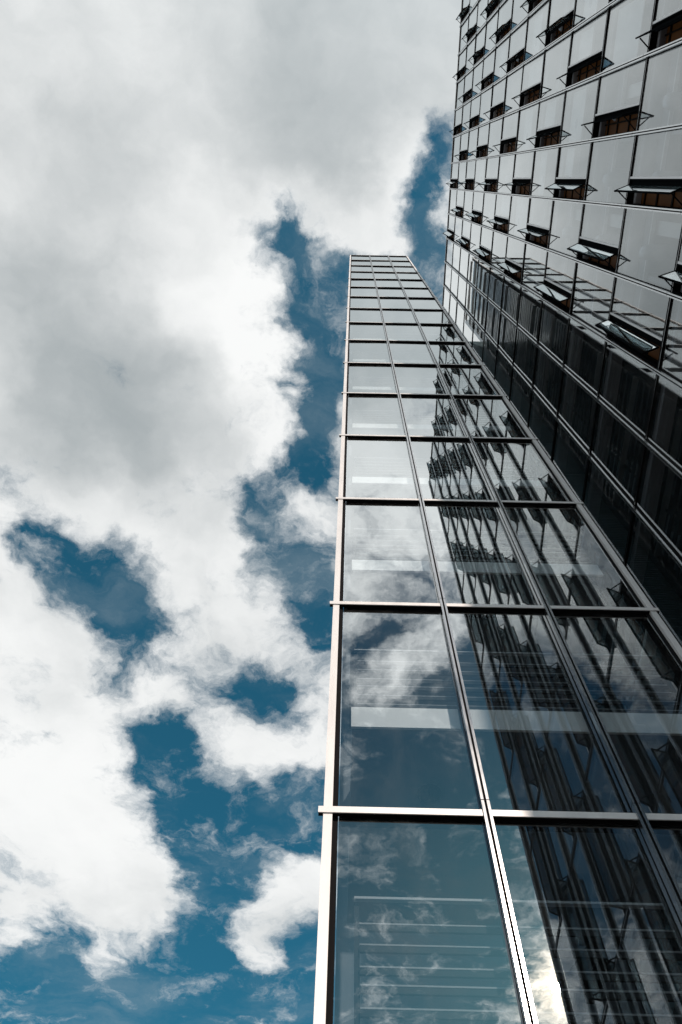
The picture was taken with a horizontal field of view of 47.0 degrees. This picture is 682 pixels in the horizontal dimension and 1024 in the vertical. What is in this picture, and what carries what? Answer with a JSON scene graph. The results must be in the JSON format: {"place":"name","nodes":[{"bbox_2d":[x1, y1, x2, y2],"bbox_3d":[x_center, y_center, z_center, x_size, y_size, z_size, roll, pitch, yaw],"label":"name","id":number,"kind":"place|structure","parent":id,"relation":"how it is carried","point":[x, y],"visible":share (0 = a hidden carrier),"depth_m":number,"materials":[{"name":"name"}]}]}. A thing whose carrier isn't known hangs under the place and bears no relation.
{"place":"outdoors","nodes":[
{"label":"outdoors","id":0,"kind":"place"},
{"bbox_2d":[0,0,461,1023],"label":"sky","id":1,"kind":"structure","parent":0,"point":[189,188],"materials":[{"name":"white"}]},
{"bbox_2d":[313,255,681,1023],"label":"glass skyscraper","id":2,"kind":"structure","parent":0,"point":[501,811],"depth_m":9.29,"materials":[{"name":"glass"}]},
{"label":"ground","id":3,"kind":"structure","parent":0,"visible":0},
{"bbox_2d":[442,0,681,709],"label":"office block","id":4,"kind":"structure","parent":3,"relation":"on","point":[562,296],"depth_m":21.35,"materials":[{"name":"metal"}]},
{"bbox_2d":[443,228,453,240],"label":"window","id":5,"kind":"structure","parent":4,"relation":"in","point":[450,232],"depth_m":50.00,"materials":[{"name":"silver metal"}]},
{"bbox_2d":[446,178,457,188],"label":"window","id":6,"kind":"structure","parent":4,"relation":"in","point":[453,180],"depth_m":48.99,"materials":[{"name":"black glass"}]},
{"bbox_2d":[450,123,460,135],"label":"window","id":7,"kind":"structure","parent":4,"relation":"in","point":[456,127],"depth_m":48.16,"materials":[{"name":"black glass"}]},
{"bbox_2d":[450,205,462,217],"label":"window","id":8,"kind":"structure","parent":4,"relation":"in","point":[458,209],"depth_m":46.58,"materials":[{"name":"black glass"}]},
{"bbox_2d":[452,65,464,80],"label":"window","id":9,"kind":"structure","parent":4,"relation":"in","point":[462,69],"depth_m":46.79,"materials":[{"name":"black metal"}]},
{"bbox_2d":[455,149,466,160],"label":"window","id":10,"kind":"structure","parent":4,"relation":"in","point":[464,151],"depth_m":45.59,"materials":[{"name":"black metal"}]},
{"bbox_2d":[456,4,468,23],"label":"window","id":11,"kind":"structure","parent":4,"relation":"in","point":[464,11],"depth_m":45.46,"materials":[{"name":"black metal"}]},
{"bbox_2d":[455,235,469,250],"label":"window","id":12,"kind":"structure","parent":4,"relation":"in","point":[461,241],"depth_m":43.63,"materials":[{"name":"glass"}]},
{"bbox_2d":[458,87,471,102],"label":"window","id":13,"kind":"structure","parent":4,"relation":"in","point":[467,92],"depth_m":44.17,"materials":[{"name":"black glass"}]},
{"bbox_2d":[459,178,473,189],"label":"window","id":14,"kind":"structure","parent":4,"relation":"in","point":[468,180],"depth_m":42.79,"materials":[{"name":"black glass"}]},
{"bbox_2d":[461,23,475,43],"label":"window","id":15,"kind":"structure","parent":4,"relation":"in","point":[472,30],"depth_m":42.89,"materials":[{"name":"black metal"}]},
{"bbox_2d":[464,114,478,128],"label":"window","id":16,"kind":"structure","parent":4,"relation":"in","point":[475,118],"depth_m":41.53,"materials":[{"name":"black glass"}]},
{"bbox_2d":[466,209,481,223],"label":"window","id":17,"kind":"structure","parent":4,"relation":"in","point":[476,214],"depth_m":39.88,"materials":[{"name":"black glass"}]},
{"bbox_2d":[468,45,483,65],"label":"window","id":18,"kind":"structure","parent":4,"relation":"in","point":[480,52],"depth_m":40.11,"materials":[{"name":"black metal"}]},
{"bbox_2d":[470,143,486,157],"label":"window","id":19,"kind":"structure","parent":4,"relation":"in","point":[481,147],"depth_m":38.87,"materials":[{"name":"black glass"}]},
{"bbox_2d":[473,245,490,263],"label":"window","id":20,"kind":"structure","parent":4,"relation":"in","point":[484,253],"depth_m":37.08,"materials":[{"name":"black metal"}]},
{"bbox_2d":[475,71,492,90],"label":"window","id":21,"kind":"structure","parent":4,"relation":"in","point":[490,76],"depth_m":37.57,"materials":[{"name":"black metal"}]},
{"bbox_2d":[478,178,496,191],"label":"window","id":22,"kind":"structure","parent":4,"relation":"in","point":[492,182],"depth_m":36.04,"materials":[{"name":"black glass"}]},
{"bbox_2d":[480,0,498,19],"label":"window","id":23,"kind":"structure","parent":4,"relation":"in","point":[493,4],"depth_m":36.45,"materials":[{"name":"black metal"}]},
{"bbox_2d":[483,100,503,119],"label":"window","id":24,"kind":"structure","parent":4,"relation":"in","point":[499,107],"depth_m":34.88,"materials":[{"name":"black glass"}]},
{"bbox_2d":[487,215,508,233],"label":"window","id":25,"kind":"structure","parent":4,"relation":"in","point":[498,220],"depth_m":33.25,"materials":[{"name":"black glass"}]},
{"bbox_2d":[489,17,510,44],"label":"window","id":26,"kind":"structure","parent":4,"relation":"in","point":[504,28],"depth_m":33.64,"materials":[{"name":"black metal"}]},
{"bbox_2d":[494,136,515,153],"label":"window","id":27,"kind":"structure","parent":4,"relation":"in","point":[511,147],"depth_m":32.36,"materials":[{"name":"black glass"}]},
{"bbox_2d":[497,258,521,282],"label":"window","id":28,"kind":"structure","parent":4,"relation":"in","point":[514,269],"depth_m":30.36,"materials":[{"name":"black metal"}]},
{"bbox_2d":[499,46,524,72],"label":"window","id":29,"kind":"structure","parent":4,"relation":"in","point":[519,54],"depth_m":30.96,"materials":[{"name":"black metal"}]},
{"bbox_2d":[504,178,530,194],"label":"window","id":30,"kind":"structure","parent":4,"relation":"in","point":[524,183],"depth_m":29.47,"materials":[{"name":"black glass"}]},
{"bbox_2d":[511,81,540,106],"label":"window","id":31,"kind":"structure","parent":4,"relation":"in","point":[533,91],"depth_m":28.36,"materials":[{"name":"black glass"}]},
{"bbox_2d":[520,0,542,13],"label":"window","id":32,"kind":"structure","parent":4,"relation":"in","point":[530,2],"depth_m":28.26,"materials":[{"name":"black metal"}]},
{"bbox_2d":[517,223,548,247],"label":"window","id":33,"kind":"structure","parent":4,"relation":"in","point":[540,233],"depth_m":26.60,"materials":[{"name":"black glass"}]},
{"bbox_2d":[526,124,560,147],"bbox_3d":[6.658,-12.112,25.393,0.651,3.491,0.618,1,-67,0],"label":"window","id":34,"kind":"structure","parent":4,"relation":"in","point":[554,131],"depth_m":25.66,"materials":[{"name":"black glass"}]},
{"bbox_2d":[533,278,571,312],"bbox_3d":[6.534,-6.604,23.894,0.656,3.491,0.618,1,-67,0],"label":"window","id":35,"kind":"structure","parent":4,"relation":"in","point":[558,295],"depth_m":23.72,"materials":[{"name":"glass"}]},
{"bbox_2d":[536,8,573,46],"bbox_3d":[6.699,-14.866,24.225,0.662,3.491,0.618,1,-67,0],"label":"window","id":36,"kind":"structure","parent":4,"relation":"in","point":[566,21],"depth_m":24.33,"materials":[{"name":"black metal"}]},
{"bbox_2d":[544,177,585,199],"bbox_3d":[6.588,-9.357,22.726,0.641,3.491,0.618,1,-67,0],"label":"window","id":37,"kind":"structure","parent":4,"relation":"in","point":[574,187],"depth_m":22.74,"materials":[{"name":"black glass"}]},
{"bbox_2d":[556,49,601,86],"bbox_3d":[6.634,-12.111,21.558,0.641,3.491,0.618,1,-67,0],"label":"window","id":38,"kind":"structure","parent":4,"relation":"in","point":[589,66],"depth_m":21.78,"materials":[{"name":"black metal"}]},
{"bbox_2d":[567,236,624,272],"bbox_3d":[6.513,-6.602,20.060,0.641,3.491,0.618,1,-67,0],"label":"window","id":39,"kind":"structure","parent":4,"relation":"in","point":[603,254],"depth_m":19.84,"materials":[{"name":"black glass"}]},
{"bbox_2d":[581,102,645,137],"bbox_3d":[6.549,-9.356,18.892,0.662,3.491,0.618,1,-67,0],"label":"window","id":40,"kind":"structure","parent":4,"relation":"in","point":[626,116],"depth_m":19.02,"materials":[{"name":"black glass"}]},
{"bbox_2d":[595,312,669,366],"bbox_3d":[6.433,-3.848,17.393,0.651,3.491,0.618,1,-67,0],"label":"window","id":41,"kind":"structure","parent":4,"relation":"in","point":[642,340],"depth_m":17.10,"materials":[{"name":"black metal"}]},
{"bbox_2d":[614,176,681,209],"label":"window","id":42,"kind":"structure","parent":4,"relation":"in","point":[657,191],"depth_m":16.31,"materials":[{"name":"black glass"}]},
{"bbox_2d":[635,7,681,54],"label":"window","id":43,"kind":"structure","parent":4,"relation":"in","point":[673,20],"depth_m":16.06,"materials":[{"name":"black metal"}]},
{"bbox_2d":[658,261,681,295],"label":"window","id":44,"kind":"structure","parent":4,"relation":"in","point":[675,276],"depth_m":14.93,"materials":[{"name":"black glass"}]},
{"bbox_2d":[561,547,681,1014],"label":"recessed wall","id":45,"kind":"structure","parent":3,"relation":"on","point":[669,1008],"depth_m":15.76,"materials":[{"name":"black glass"}]}
]}

